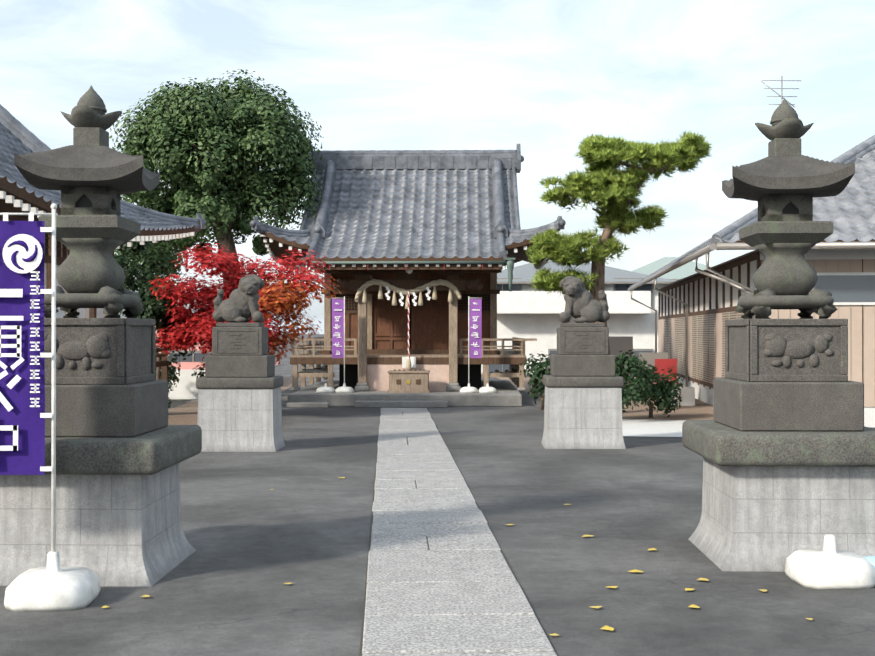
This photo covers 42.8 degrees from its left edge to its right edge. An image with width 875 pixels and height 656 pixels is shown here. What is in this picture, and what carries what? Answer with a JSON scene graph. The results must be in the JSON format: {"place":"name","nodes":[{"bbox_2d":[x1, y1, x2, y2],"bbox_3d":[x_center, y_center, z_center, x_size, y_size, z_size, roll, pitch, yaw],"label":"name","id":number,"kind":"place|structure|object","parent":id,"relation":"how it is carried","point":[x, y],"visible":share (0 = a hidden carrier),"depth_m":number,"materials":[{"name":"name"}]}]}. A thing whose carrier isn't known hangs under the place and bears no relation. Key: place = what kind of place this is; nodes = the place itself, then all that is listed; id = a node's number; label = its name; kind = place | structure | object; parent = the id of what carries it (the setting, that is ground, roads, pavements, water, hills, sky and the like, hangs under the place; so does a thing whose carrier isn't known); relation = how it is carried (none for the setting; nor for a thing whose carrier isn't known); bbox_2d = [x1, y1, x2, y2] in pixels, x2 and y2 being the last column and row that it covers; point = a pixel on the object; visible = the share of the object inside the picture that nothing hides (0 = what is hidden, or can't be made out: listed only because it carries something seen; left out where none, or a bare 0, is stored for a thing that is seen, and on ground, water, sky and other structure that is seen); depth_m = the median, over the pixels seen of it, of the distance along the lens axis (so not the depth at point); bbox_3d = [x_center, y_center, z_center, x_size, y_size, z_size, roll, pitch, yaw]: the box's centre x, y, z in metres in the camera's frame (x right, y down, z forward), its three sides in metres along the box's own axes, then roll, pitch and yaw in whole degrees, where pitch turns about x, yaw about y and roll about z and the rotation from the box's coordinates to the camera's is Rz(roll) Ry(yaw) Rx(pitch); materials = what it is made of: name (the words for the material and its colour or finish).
{"place":"outdoors","nodes":[
{"label":"outdoors","id":0,"kind":"place"},
{"bbox_2d":[0,188,167,380],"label":"building","id":1,"kind":"structure","parent":0,"point":[62,251],"depth_m":17.06,"materials":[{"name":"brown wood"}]},
{"bbox_2d":[0,104,205,248],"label":"hall roof","id":2,"kind":"structure","parent":1,"relation":"on","point":[17,137],"depth_m":18.63,"materials":[{"name":"tile"}]},
{"bbox_2d":[316,279,496,392],"bbox_3d":[-0.692,0.163,25.238,4.060,2.574,0.711,0,0,1],"label":"shrine decor","id":3,"kind":"object","parent":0,"point":[338,328],"visible":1,"depth_m":25.13,"materials":[{"name":"purple fabric"}]},
{"bbox_2d":[118,257,710,406],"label":"buildings","id":4,"kind":"structure","parent":0,"point":[524,310],"depth_m":42.61,"materials":[{"name":"white plaster"},{"name":"metal"},{"name":"roof tile"}]},
{"bbox_2d":[0,334,874,655],"bbox_3d":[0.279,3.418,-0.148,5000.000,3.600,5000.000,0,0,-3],"label":"ground","id":5,"kind":"structure","parent":0,"point":[276,560],"depth_m":7.83,"materials":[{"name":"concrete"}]},
{"bbox_2d":[0,203,100,611],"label":"nobori banner","id":6,"kind":"object","parent":5,"relation":"on","point":[53,585],"visible":1,"depth_m":6.69,"materials":[{"name":"purple fabric"}]},
{"bbox_2d":[0,85,201,586],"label":"lantern","id":7,"kind":"object","parent":5,"relation":"on","point":[124,449],"visible":0.98,"depth_m":7.34,"materials":[{"name":"stone"}]},
{"bbox_2d":[196,274,284,451],"bbox_3d":[-2.732,0.464,15.492,1.120,2.417,0.800,0,0,1],"label":"guardian lion statue","id":8,"kind":"object","parent":5,"relation":"on","point":[239,385],"visible":1,"depth_m":15.19,"materials":[{"name":"stone"}]},
{"bbox_2d":[150,243,340,366],"bbox_3d":[-3.563,0.058,20.919,3.544,3.266,2.908,0,0,-3],"label":"maple tree","id":9,"kind":"object","parent":5,"relation":"on","point":[275,300],"visible":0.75,"depth_m":20.47,"materials":[{"name":"red plant"}]},
{"bbox_2d":[114,241,683,420],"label":"shrubs","id":10,"kind":"object","parent":5,"relation":"on","point":[644,390],"visible":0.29,"depth_m":20.80,"materials":[{"name":"green plant"}]},
{"bbox_2d":[286,380,521,407],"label":"shrine platform","id":11,"kind":"structure","parent":5,"relation":"on","point":[507,394],"depth_m":24.23,"materials":[{"name":"stone"}]},
{"bbox_2d":[280,258,536,392],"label":"shrine hall","id":12,"kind":"structure","parent":11,"relation":"on","point":[376,343],"depth_m":26.54,"materials":[{"name":"brown wood"}]},
{"bbox_2d":[250,144,565,269],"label":"shrine roof","id":13,"kind":"structure","parent":12,"relation":"on","point":[418,205],"depth_m":27.36,"materials":[{"name":"grey tile"}]},
{"bbox_2d":[168,377,713,436],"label":"ground patches","id":14,"kind":"object","parent":5,"relation":"on","point":[637,421],"visible":0.07,"depth_m":21.30,"materials":[{"name":"grey concrete"}]},
{"bbox_2d":[109,69,324,309],"bbox_3d":[-5.832,-2.344,27.657,6.072,8.137,5.155,0,0,-3],"label":"evergreen","id":15,"kind":"object","parent":14,"relation":"on","point":[199,150],"visible":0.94,"depth_m":26.38,"materials":[{"name":"green plant"}]},
{"bbox_2d":[525,130,711,353],"bbox_3d":[3.605,-1.097,22.040,3.797,5.590,2.298,0,0,-3],"label":"pine tree","id":16,"kind":"object","parent":14,"relation":"on","point":[607,186],"visible":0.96,"depth_m":21.65,"materials":[{"name":"green plant"}]},
{"bbox_2d":[102,477,812,635],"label":"fallen leaves","id":17,"kind":"object","parent":5,"relation":"on","point":[606,627],"visible":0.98,"depth_m":6.95,"materials":[{"name":"yellow plant"}]},
{"bbox_2d":[541,276,625,448],"bbox_3d":[2.056,0.466,15.859,1.120,2.415,0.800,0,0,1],"label":"guardian lion statue","id":18,"kind":"object","parent":5,"relation":"on","point":[583,383],"visible":1,"depth_m":15.51,"materials":[{"name":"stone"}]},
{"bbox_2d":[682,98,874,571],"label":"lantern","id":19,"kind":"object","parent":5,"relation":"on","point":[782,443],"visible":1,"depth_m":7.75,"materials":[{"name":"stone"}]},
{"bbox_2d":[785,534,874,589],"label":"spare stand","id":20,"kind":"object","parent":5,"relation":"on","point":[829,566],"visible":1,"depth_m":7.05,"materials":[{"name":"white plastic"}]},
{"bbox_2d":[0,0,874,333],"label":"sky","id":21,"kind":"structure","parent":0,"point":[540,76],"materials":[{"name":"white"}]},
{"bbox_2d":[359,408,557,655],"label":"stone path","id":22,"kind":"structure","parent":0,"point":[441,579],"depth_m":7.60,"materials":[{"name":"stone"}]},
{"bbox_2d":[609,242,874,426],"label":"house","id":23,"kind":"structure","parent":0,"point":[696,311],"depth_m":22.13,"materials":[{"name":"wood"}]},
{"bbox_2d":[630,135,874,286],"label":"house roof","id":24,"kind":"structure","parent":23,"relation":"on","point":[848,211],"depth_m":19.21,"materials":[{"name":"grey tile"}]},
{"bbox_2d":[760,76,801,106],"bbox_3d":[7.760,-4.294,25.243,0.956,2.800,0.024,0,0,-3],"label":"antenna","id":25,"kind":"object","parent":24,"relation":"on","point":[782,88],"visible":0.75,"depth_m":25.24,"materials":[{"name":"metal"}]},
{"bbox_2d":[864,556,874,566],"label":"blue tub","id":26,"kind":"object","parent":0,"point":[871,559],"visible":0.21,"depth_m":7.30,"materials":[{"name":"blue plastic"}]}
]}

